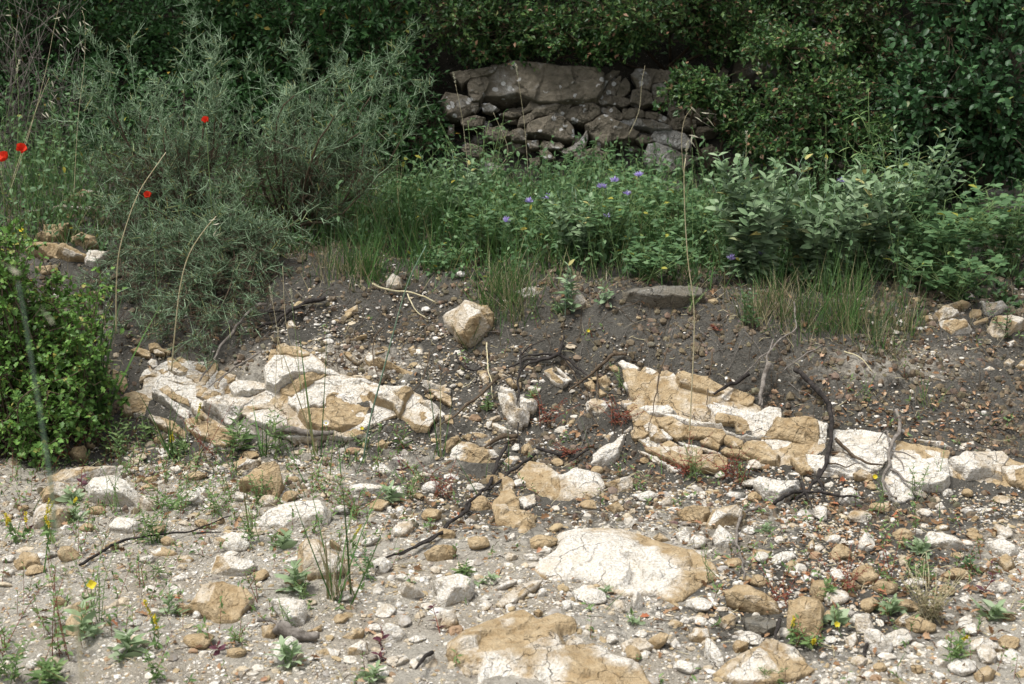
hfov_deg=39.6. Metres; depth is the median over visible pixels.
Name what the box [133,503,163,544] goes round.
weed
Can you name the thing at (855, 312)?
grass clump
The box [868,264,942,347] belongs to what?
grass clump
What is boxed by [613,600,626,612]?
stone
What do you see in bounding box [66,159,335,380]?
thorny shrub
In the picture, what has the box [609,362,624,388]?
weed
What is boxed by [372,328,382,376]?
rootlet
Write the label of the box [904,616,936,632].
stone
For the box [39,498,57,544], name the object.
melilot
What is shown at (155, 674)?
weed
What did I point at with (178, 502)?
weed
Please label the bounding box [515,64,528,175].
grass stalk
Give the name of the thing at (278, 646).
stone
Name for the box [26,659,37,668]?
stone
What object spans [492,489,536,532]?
bedrock slab
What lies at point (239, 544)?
stone
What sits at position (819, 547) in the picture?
stone
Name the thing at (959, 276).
pitch trefoil
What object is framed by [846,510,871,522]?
stone
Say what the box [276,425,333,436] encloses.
log
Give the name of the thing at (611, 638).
stone
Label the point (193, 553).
stone
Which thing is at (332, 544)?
stone
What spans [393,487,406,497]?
stone
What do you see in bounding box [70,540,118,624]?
weed
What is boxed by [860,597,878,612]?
stone
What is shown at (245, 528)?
weed
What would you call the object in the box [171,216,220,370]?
grass stalk
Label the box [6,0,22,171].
grass stalk
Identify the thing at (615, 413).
red herb
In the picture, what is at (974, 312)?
stone
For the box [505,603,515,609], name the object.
stone
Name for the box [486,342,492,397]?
rootlet
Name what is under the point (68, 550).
stone
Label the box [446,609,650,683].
bedrock slab
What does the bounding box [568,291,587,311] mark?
stone
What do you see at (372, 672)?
sage rosette
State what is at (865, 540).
stone
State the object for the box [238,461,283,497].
boulder
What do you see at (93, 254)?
stone
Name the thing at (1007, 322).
weed
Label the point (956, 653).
weed
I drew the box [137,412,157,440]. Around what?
weed
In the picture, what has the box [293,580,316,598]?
weed
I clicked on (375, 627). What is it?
stone
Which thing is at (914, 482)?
weed
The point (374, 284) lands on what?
twig
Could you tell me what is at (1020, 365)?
stone
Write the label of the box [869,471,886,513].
weed
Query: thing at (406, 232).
grass
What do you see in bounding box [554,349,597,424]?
rootlet
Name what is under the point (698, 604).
stone
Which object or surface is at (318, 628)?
stone
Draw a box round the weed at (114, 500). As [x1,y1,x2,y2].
[98,460,125,514]
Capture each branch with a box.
[253,296,325,331]
[376,444,535,567]
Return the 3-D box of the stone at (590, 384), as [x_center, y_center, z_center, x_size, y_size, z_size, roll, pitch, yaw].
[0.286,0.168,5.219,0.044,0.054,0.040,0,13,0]
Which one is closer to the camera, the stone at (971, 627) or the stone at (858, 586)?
the stone at (971, 627)
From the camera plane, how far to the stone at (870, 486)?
4.66 m
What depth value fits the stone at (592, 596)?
3.92 m
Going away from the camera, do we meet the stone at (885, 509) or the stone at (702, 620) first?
the stone at (702, 620)
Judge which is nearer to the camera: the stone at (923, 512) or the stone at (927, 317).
the stone at (923, 512)
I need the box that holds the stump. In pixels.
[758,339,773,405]
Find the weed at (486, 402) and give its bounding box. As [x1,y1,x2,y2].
[479,395,494,411]
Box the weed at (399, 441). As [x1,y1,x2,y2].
[388,422,411,454]
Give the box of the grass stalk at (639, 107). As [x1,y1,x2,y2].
[629,68,644,133]
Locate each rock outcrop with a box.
[112,342,452,447]
[498,367,571,429]
[618,360,1023,503]
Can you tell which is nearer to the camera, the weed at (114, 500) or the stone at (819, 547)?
the stone at (819, 547)
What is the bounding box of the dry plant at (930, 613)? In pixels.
[899,551,973,625]
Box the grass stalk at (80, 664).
[57,522,82,683]
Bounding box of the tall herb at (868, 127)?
[839,90,921,237]
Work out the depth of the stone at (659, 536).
4.38 m
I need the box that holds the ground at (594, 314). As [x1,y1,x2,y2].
[0,0,1023,683]
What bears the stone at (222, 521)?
on the ground at (594, 314)
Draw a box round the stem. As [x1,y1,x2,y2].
[510,351,521,453]
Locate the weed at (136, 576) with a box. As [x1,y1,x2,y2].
[133,558,146,586]
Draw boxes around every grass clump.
[68,287,164,427]
[137,378,183,463]
[148,515,173,544]
[224,469,252,531]
[252,402,279,458]
[271,320,327,457]
[286,468,394,604]
[294,225,386,293]
[329,210,410,292]
[427,371,451,456]
[446,310,494,352]
[453,230,546,313]
[463,237,577,336]
[706,262,795,337]
[731,247,822,348]
[757,254,863,348]
[784,226,905,338]
[837,287,921,368]
[865,335,915,369]
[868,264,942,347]
[911,370,949,411]
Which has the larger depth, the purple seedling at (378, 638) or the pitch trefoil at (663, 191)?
the pitch trefoil at (663, 191)
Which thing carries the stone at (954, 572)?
on the ground at (594, 314)
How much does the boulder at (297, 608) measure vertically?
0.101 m
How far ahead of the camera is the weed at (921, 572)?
4.04 m
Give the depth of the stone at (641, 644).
3.63 m
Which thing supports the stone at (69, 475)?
on the ground at (594, 314)
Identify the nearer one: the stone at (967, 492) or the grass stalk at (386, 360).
the stone at (967, 492)
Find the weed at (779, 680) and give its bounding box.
[759,661,787,683]
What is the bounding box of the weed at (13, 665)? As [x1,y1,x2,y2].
[0,631,36,683]
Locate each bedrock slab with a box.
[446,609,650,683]
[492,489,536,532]
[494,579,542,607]
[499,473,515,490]
[517,461,605,500]
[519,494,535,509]
[534,528,718,603]
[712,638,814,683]
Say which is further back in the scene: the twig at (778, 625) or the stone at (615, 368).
the stone at (615, 368)
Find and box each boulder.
[32,504,72,528]
[40,481,73,503]
[85,475,138,505]
[186,581,254,623]
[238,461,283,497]
[258,500,331,528]
[269,597,306,626]
[297,538,345,580]
[432,574,474,606]
[443,300,493,347]
[443,435,461,452]
[450,441,498,462]
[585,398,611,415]
[590,434,624,466]
[622,285,705,308]
[677,505,710,522]
[705,504,745,528]
[724,584,780,614]
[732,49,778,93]
[742,615,781,636]
[753,476,799,503]
[787,596,824,637]
[924,531,965,550]
[935,306,960,321]
[939,318,971,334]
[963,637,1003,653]
[978,186,1023,223]
[982,300,1007,316]
[986,538,1018,556]
[987,314,1023,338]
[1002,49,1023,86]
[1003,340,1017,346]
[1004,358,1014,368]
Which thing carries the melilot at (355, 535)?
on the ground at (594, 314)
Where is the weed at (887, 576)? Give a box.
[880,567,901,588]
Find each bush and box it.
[0,0,87,151]
[0,0,110,181]
[0,0,202,159]
[0,197,129,467]
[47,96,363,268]
[109,0,439,153]
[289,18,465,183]
[790,160,881,191]
[809,0,1023,204]
[950,153,1022,196]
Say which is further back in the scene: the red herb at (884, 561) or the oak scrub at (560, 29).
the oak scrub at (560, 29)
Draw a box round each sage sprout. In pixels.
[551,259,581,314]
[594,281,614,307]
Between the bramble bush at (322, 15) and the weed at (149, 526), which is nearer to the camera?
the weed at (149, 526)
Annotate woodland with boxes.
[17,0,1004,69]
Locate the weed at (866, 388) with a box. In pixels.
[855,371,875,402]
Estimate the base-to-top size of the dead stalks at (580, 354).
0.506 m
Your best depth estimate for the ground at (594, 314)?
5.05 m
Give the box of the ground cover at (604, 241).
[0,73,1023,308]
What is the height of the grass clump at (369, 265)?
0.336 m
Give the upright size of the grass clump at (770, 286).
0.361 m
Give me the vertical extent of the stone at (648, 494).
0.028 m
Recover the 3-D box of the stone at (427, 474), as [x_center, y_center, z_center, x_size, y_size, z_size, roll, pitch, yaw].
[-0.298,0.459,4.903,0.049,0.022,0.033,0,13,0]
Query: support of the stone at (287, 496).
on the ground at (594, 314)
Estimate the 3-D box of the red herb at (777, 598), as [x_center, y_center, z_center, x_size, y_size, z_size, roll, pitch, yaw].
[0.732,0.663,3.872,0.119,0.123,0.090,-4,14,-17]
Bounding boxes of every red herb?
[50,435,88,458]
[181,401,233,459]
[418,459,457,498]
[529,387,580,424]
[553,442,591,456]
[589,394,646,426]
[643,432,712,477]
[699,448,749,479]
[711,323,721,330]
[755,562,799,607]
[811,543,868,595]
[875,532,901,582]
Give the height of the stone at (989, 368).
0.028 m
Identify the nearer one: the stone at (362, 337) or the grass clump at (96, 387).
the grass clump at (96, 387)
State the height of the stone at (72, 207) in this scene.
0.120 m
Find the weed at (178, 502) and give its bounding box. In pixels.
[141,477,210,510]
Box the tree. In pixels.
[792,0,817,27]
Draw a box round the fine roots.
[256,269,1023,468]
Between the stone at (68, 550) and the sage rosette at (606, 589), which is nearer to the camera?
the sage rosette at (606, 589)
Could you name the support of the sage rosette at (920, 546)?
on the ground at (594, 314)
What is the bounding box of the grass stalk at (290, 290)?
[289,288,300,390]
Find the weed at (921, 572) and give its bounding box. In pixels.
[903,557,934,580]
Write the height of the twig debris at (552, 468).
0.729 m
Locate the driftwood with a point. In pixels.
(283, 628)
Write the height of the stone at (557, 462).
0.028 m
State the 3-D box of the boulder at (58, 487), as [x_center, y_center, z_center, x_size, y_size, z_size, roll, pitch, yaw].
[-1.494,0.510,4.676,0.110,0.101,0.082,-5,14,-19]
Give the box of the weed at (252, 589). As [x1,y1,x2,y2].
[242,567,259,602]
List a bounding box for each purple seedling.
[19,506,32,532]
[77,467,87,486]
[209,637,225,655]
[370,648,386,660]
[373,623,389,646]
[396,455,408,479]
[427,604,443,632]
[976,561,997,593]
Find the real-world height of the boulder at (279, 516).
0.138 m
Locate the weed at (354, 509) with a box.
[332,488,383,517]
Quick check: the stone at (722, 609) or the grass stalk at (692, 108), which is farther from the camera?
the grass stalk at (692, 108)
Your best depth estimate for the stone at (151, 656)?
3.58 m
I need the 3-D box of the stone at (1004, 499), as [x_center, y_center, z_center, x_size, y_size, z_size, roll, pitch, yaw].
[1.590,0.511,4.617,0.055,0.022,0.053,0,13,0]
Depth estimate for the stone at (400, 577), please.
4.04 m
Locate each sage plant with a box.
[417,148,490,222]
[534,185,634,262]
[703,147,811,284]
[770,177,874,289]
[827,158,918,279]
[874,125,966,235]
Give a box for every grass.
[0,140,1023,312]
[5,283,999,665]
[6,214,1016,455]
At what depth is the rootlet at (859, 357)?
5.14 m
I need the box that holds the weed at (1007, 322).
[987,301,1016,340]
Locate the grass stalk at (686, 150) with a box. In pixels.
[684,141,694,441]
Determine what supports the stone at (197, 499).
on the ground at (594, 314)
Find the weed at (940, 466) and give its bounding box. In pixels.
[935,444,945,491]
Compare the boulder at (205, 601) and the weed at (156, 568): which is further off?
the weed at (156, 568)
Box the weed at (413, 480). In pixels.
[393,471,420,498]
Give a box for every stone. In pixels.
[0,566,14,576]
[2,555,14,561]
[5,457,18,465]
[13,552,40,570]
[18,505,28,510]
[25,241,61,258]
[25,564,46,575]
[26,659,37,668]
[27,204,97,215]
[35,228,65,242]
[35,265,51,274]
[43,223,71,237]
[44,615,66,634]
[45,466,121,482]
[45,551,56,559]
[54,243,85,261]
[54,596,67,605]
[57,546,79,561]
[64,189,102,203]
[65,614,90,636]
[69,445,87,462]
[71,232,98,249]
[71,602,88,611]
[79,523,92,531]
[80,588,94,597]
[84,250,108,268]
[84,442,94,448]
[86,506,105,514]
[104,540,118,549]
[107,643,127,656]
[109,516,139,533]
[129,619,141,625]
[138,495,156,510]
[138,555,153,562]
[142,476,157,482]
[142,585,157,593]
[142,651,155,658]
[150,525,165,532]
[150,547,177,555]
[151,608,162,615]
[153,436,163,443]
[160,536,174,545]
[166,585,181,594]
[172,573,188,581]
[177,555,193,562]
[177,604,188,613]
[178,519,192,525]
[179,490,203,504]
[183,633,214,649]
[185,471,205,480]
[189,549,198,554]
[192,611,201,618]
[194,519,209,528]
[205,536,210,543]
[210,555,257,575]
[213,532,250,544]
[216,517,224,524]
[222,538,249,551]
[227,647,246,657]
[233,457,261,470]
[233,491,248,500]
[238,425,254,437]
[238,510,257,518]
[242,451,258,458]
[252,569,269,581]
[258,495,279,506]
[261,624,277,638]
[273,636,300,663]
[278,528,288,535]
[282,490,297,501]
[284,580,304,586]
[287,320,297,328]
[288,476,299,481]
[312,624,321,631]
[314,440,322,446]
[315,648,340,657]
[329,539,340,550]
[331,505,352,514]
[334,614,348,623]
[335,591,352,600]
[342,627,364,638]
[345,305,357,315]
[347,640,368,655]
[348,483,400,494]
[350,334,367,340]
[361,535,379,546]
[367,655,377,660]
[368,623,383,631]
[369,499,389,511]
[372,557,392,573]
[373,587,384,595]
[375,464,391,472]
[375,604,395,617]
[376,439,388,448]
[378,668,389,675]
[382,623,406,642]
[386,274,401,289]
[386,655,409,666]
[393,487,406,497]
[393,520,413,537]
[396,573,409,581]
[401,581,424,598]
[402,437,410,443]
[408,345,415,356]
[409,635,426,642]
[412,493,423,498]
[416,651,433,665]
[420,472,432,476]
[421,481,439,492]
[421,508,441,520]
[421,602,432,609]
[424,544,456,561]
[430,566,440,573]
[436,610,458,628]
[437,528,455,538]
[462,434,471,441]
[462,665,470,677]
[466,483,484,491]
[467,536,489,549]
[469,495,491,511]
[472,432,489,438]
[478,595,489,602]
[479,373,489,383]
[481,577,497,584]
[481,602,491,610]
[485,415,500,427]
[486,475,498,484]
[492,423,511,433]
[493,580,517,589]
[498,369,507,377]
[504,456,519,465]
[505,552,516,561]
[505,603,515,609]
[508,533,515,540]
[511,443,521,450]
[514,479,525,487]
[515,286,543,297]
[518,443,532,455]
[523,553,537,560]
[530,535,557,548]
[533,609,542,617]
[536,446,544,454]
[537,588,546,596]
[540,546,551,553]
[551,458,563,466]
[562,600,571,609]
[566,637,584,644]
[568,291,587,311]
[572,588,606,604]
[580,500,596,508]
[584,380,595,390]
[591,466,603,473]
[598,375,611,387]
[598,389,606,397]
[604,432,612,440]
[604,476,633,491]
[606,501,624,512]
[606,634,617,643]
[609,365,618,371]
[609,495,617,501]
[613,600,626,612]
[621,638,653,652]
[625,645,641,661]
[632,591,643,608]
[635,630,646,637]
[638,490,656,500]
[640,457,648,463]
[648,633,668,649]
[652,532,669,541]
[655,611,662,622]
[661,496,672,505]
[668,619,682,626]
[669,637,681,648]
[673,660,700,673]
[676,527,690,542]
[680,616,691,623]
[686,598,712,611]
[688,535,706,548]
[688,627,710,642]
[694,617,706,625]
[704,638,724,666]
[705,618,717,626]
[712,525,735,547]
[715,607,728,611]
[717,613,736,630]
[723,490,745,498]
[724,558,741,567]
[733,640,748,652]
[734,630,744,636]
[737,631,762,645]
[741,479,753,486]
[743,527,754,534]
[747,491,762,502]
[748,459,760,469]
[748,574,766,586]
[754,551,768,563]
[771,551,795,564]
[774,536,784,544]
[794,563,806,572]
[808,539,814,551]
[809,580,829,601]
[811,572,820,576]
[813,506,826,521]
[814,545,823,550]
[824,589,849,605]
[824,636,837,642]
[826,535,840,543]
[829,544,850,560]
[830,567,845,579]
[839,487,860,506]
[844,580,861,590]
[844,632,857,647]
[844,672,856,682]
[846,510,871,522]
[849,613,870,624]
[850,656,867,666]
[852,565,878,584]
[855,616,873,633]
[856,532,874,551]
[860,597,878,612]
[864,628,892,653]
[866,484,876,489]
[869,503,889,511]
[872,579,897,594]
[873,662,886,671]
[879,551,890,557]
[886,629,912,646]
[889,666,901,677]
[892,528,913,539]
[893,613,909,626]
[897,599,918,611]
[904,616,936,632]
[906,577,925,587]
[910,664,922,673]
[913,490,926,498]
[916,508,932,517]
[917,439,950,447]
[923,314,932,321]
[931,568,944,576]
[933,658,947,667]
[935,502,945,510]
[935,524,949,530]
[936,640,949,647]
[939,584,954,594]
[942,488,952,497]
[943,613,954,619]
[944,300,970,310]
[944,568,971,579]
[947,658,975,675]
[950,552,963,558]
[957,621,976,633]
[959,595,973,603]
[960,441,974,447]
[960,506,974,513]
[961,488,972,496]
[966,527,978,532]
[966,532,982,539]
[968,515,979,521]
[969,309,981,319]
[973,317,988,324]
[973,665,995,682]
[976,644,996,663]
[977,508,986,513]
[984,366,994,371]
[991,527,996,537]
[993,495,1010,503]
[993,523,1012,538]
[996,652,1002,662]
[997,583,1011,593]
[998,554,1014,571]
[998,613,1015,620]
[998,635,1019,648]
[1002,648,1023,666]
[1015,360,1023,369]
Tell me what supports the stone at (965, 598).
on the ground at (594, 314)
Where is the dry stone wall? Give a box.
[439,60,736,176]
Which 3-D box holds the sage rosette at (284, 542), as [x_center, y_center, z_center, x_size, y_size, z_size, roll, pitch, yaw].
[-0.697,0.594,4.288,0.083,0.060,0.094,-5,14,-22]
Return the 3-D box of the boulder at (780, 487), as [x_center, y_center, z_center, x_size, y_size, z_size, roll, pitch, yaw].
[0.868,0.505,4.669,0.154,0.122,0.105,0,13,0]
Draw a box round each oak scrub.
[394,0,646,71]
[547,0,811,98]
[652,54,790,181]
[713,0,926,111]
[718,15,910,195]
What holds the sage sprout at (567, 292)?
on the ground at (594, 314)
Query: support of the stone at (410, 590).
on the ground at (594, 314)
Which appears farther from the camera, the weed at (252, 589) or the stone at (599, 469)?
the stone at (599, 469)
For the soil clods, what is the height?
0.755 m
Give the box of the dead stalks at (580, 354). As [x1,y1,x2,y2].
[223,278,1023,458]
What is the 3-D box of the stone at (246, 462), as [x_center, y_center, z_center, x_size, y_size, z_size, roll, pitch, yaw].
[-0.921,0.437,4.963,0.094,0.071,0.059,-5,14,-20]
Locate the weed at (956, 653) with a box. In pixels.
[941,628,970,669]
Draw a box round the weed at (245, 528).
[238,500,263,541]
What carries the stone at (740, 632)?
on the ground at (594, 314)
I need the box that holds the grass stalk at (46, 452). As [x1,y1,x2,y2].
[1,262,56,532]
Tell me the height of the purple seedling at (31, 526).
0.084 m
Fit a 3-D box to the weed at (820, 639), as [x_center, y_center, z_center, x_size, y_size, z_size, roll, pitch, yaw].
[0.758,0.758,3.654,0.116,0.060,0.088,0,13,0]
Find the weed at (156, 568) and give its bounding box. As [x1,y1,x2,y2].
[144,544,172,577]
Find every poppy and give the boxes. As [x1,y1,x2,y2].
[0,151,21,266]
[16,143,36,287]
[144,191,159,327]
[201,116,213,233]
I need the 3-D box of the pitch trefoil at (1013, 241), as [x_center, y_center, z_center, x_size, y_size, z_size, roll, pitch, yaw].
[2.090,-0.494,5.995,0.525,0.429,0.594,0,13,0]
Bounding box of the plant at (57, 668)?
[23,655,67,683]
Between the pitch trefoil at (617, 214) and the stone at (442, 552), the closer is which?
the stone at (442, 552)
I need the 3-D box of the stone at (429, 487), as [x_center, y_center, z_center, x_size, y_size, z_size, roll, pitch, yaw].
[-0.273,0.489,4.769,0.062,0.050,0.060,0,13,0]
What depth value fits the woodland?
7.89 m
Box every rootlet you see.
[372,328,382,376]
[413,351,429,390]
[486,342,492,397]
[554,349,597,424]
[595,362,598,409]
[648,350,667,429]
[706,351,712,410]
[844,351,871,371]
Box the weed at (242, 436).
[218,407,257,458]
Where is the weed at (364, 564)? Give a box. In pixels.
[345,536,376,582]
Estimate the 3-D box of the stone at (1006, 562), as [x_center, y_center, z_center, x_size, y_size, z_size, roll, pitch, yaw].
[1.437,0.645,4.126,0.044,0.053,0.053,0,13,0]
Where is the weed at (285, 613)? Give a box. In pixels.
[278,595,295,625]
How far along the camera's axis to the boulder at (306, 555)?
4.06 m
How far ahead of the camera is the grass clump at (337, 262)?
5.77 m
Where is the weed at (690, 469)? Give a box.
[682,439,708,480]
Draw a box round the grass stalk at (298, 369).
[282,266,308,452]
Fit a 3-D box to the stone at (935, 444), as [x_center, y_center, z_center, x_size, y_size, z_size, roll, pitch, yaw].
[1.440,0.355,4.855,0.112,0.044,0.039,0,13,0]
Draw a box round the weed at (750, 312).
[736,270,763,328]
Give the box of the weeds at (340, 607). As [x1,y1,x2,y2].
[0,277,1023,683]
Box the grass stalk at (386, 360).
[362,246,425,459]
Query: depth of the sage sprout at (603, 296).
5.42 m
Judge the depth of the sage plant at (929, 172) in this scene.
6.28 m
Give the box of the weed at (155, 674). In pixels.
[143,649,168,683]
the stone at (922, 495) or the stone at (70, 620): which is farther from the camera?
the stone at (922, 495)
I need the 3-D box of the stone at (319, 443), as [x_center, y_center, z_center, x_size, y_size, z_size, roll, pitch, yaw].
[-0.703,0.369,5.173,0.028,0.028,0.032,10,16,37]
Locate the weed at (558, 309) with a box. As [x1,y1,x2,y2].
[546,298,567,314]
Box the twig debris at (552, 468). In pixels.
[0,234,1023,683]
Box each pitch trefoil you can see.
[369,151,454,228]
[420,235,476,269]
[440,117,524,196]
[440,187,549,254]
[524,203,606,256]
[525,168,703,230]
[544,176,666,262]
[596,150,679,205]
[615,231,698,283]
[628,186,724,257]
[696,194,773,262]
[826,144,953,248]
[882,188,1013,276]
[883,237,1009,301]
[936,170,1023,277]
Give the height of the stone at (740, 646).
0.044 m
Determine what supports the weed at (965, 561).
on the ground at (594, 314)
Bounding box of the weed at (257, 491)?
[245,470,272,506]
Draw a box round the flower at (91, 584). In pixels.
[86,579,96,625]
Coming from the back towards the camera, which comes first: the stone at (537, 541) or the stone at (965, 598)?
the stone at (537, 541)
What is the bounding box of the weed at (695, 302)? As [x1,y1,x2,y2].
[683,283,706,310]
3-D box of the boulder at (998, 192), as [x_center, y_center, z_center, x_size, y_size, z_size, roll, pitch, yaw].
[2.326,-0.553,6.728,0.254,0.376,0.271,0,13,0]
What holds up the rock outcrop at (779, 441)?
on the ground at (594, 314)
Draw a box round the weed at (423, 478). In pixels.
[399,457,452,482]
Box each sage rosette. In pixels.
[54,484,85,503]
[59,595,105,640]
[69,506,89,520]
[106,626,150,661]
[156,583,189,615]
[263,635,308,667]
[267,529,297,549]
[274,558,312,591]
[350,660,387,683]
[376,480,405,502]
[474,571,500,586]
[598,585,612,596]
[626,613,645,624]
[753,520,776,533]
[823,603,850,625]
[875,593,907,615]
[903,535,932,562]
[970,597,1018,621]
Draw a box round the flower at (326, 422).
[323,419,328,445]
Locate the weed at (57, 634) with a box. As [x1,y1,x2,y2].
[23,554,73,660]
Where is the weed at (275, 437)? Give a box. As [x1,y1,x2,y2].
[257,408,291,455]
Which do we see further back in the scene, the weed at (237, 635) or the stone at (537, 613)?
the stone at (537, 613)
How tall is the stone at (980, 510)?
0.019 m
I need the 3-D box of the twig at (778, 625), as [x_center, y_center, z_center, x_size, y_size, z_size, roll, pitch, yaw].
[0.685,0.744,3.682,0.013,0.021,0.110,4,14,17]
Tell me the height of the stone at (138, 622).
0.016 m
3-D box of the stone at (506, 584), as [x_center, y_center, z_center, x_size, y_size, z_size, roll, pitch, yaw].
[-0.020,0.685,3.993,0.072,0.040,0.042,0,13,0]
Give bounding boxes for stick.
[199,303,267,390]
[438,377,498,426]
[568,352,626,391]
[713,372,750,394]
[744,301,821,373]
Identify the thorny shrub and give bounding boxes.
[39,0,253,239]
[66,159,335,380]
[217,14,443,255]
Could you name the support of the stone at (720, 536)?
on the ground at (594, 314)
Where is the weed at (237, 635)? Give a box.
[226,619,250,647]
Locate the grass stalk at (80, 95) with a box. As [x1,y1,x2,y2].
[73,7,92,196]
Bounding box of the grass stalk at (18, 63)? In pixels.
[3,59,20,225]
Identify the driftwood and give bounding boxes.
[257,617,319,641]
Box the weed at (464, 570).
[449,559,475,577]
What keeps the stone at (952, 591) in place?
on the ground at (594, 314)
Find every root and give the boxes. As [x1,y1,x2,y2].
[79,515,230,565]
[455,352,483,370]
[508,335,592,388]
[735,504,759,578]
[773,367,864,505]
[828,437,881,467]
[876,409,915,497]
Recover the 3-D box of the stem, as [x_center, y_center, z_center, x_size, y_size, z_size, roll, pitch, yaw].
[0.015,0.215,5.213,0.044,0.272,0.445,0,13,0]
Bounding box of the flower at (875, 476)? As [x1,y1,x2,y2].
[873,475,882,516]
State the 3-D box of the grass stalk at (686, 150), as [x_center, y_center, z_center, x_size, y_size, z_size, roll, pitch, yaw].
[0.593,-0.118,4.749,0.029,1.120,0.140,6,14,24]
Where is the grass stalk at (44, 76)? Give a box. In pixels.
[8,3,69,196]
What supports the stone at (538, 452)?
on the ground at (594, 314)
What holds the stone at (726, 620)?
on the ground at (594, 314)
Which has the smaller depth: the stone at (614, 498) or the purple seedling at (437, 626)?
the purple seedling at (437, 626)
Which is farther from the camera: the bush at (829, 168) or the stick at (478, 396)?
the bush at (829, 168)
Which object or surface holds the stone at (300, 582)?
on the ground at (594, 314)
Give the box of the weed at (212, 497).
[201,477,239,516]
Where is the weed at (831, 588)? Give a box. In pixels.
[816,574,837,600]
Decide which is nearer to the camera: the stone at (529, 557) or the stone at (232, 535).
the stone at (529, 557)
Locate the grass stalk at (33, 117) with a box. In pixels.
[12,78,57,179]
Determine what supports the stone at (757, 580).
on the ground at (594, 314)
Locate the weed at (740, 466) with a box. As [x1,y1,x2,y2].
[726,445,760,485]
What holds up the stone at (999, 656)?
on the ground at (594, 314)
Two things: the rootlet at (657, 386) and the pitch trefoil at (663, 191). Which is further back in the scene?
the pitch trefoil at (663, 191)
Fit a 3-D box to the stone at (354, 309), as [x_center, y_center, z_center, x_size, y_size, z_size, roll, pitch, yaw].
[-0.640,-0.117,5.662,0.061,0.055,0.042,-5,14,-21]
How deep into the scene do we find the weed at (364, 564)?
4.06 m
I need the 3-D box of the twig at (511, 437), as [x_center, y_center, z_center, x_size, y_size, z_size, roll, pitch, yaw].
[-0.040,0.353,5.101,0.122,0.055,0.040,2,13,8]
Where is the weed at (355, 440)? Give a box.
[349,430,379,446]
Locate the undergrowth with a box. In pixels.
[0,0,310,187]
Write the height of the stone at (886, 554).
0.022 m
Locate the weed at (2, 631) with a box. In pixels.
[0,584,45,656]
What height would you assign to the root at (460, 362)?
0.056 m
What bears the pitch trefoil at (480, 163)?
on the ground at (594, 314)
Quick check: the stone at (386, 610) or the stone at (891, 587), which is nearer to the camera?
the stone at (386, 610)
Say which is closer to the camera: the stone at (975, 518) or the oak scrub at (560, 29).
the stone at (975, 518)
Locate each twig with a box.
[372,283,435,317]
[415,650,433,669]
[484,433,517,447]
[536,446,589,462]
[774,618,781,639]
[863,642,868,656]
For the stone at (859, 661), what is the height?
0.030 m
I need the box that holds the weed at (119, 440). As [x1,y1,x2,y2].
[96,417,133,458]
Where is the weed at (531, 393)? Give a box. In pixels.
[526,383,540,398]
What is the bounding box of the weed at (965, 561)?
[957,544,979,574]
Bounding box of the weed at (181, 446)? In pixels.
[172,435,188,454]
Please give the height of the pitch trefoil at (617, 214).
0.360 m
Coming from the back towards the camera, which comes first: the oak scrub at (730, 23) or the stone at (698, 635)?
the oak scrub at (730, 23)
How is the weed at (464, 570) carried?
on the ground at (594, 314)
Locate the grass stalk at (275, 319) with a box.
[269,286,282,368]
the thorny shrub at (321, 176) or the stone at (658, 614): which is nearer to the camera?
the stone at (658, 614)
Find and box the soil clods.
[0,204,1023,529]
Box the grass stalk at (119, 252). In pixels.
[115,152,165,330]
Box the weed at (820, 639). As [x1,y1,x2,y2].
[787,619,826,647]
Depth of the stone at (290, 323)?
5.57 m
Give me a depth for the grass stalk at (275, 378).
5.09 m
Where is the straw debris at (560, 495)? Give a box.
[0,249,1023,683]
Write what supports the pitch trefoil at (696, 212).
on the ground at (594, 314)
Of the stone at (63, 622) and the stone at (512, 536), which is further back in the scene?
the stone at (512, 536)
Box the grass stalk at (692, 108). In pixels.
[681,107,714,164]
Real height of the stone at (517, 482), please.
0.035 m
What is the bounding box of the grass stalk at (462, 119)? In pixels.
[453,74,467,167]
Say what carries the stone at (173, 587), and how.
on the ground at (594, 314)
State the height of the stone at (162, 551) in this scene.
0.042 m
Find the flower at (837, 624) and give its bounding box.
[834,621,841,635]
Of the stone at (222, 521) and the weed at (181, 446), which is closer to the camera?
the stone at (222, 521)
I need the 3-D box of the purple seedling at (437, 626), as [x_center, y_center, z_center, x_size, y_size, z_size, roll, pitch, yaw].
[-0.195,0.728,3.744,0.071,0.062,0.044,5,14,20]
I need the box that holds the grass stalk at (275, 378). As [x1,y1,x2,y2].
[274,328,278,433]
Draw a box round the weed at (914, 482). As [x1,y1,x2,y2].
[908,462,931,501]
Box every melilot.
[3,511,30,543]
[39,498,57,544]
[66,497,80,509]
[142,599,165,648]
[165,433,180,456]
[186,403,200,433]
[346,524,362,556]
[786,616,816,649]
[948,635,969,655]
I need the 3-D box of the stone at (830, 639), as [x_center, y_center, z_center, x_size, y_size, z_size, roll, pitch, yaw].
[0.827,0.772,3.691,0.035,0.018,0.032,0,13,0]
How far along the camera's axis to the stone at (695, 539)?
4.31 m
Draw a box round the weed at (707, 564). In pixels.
[701,543,719,583]

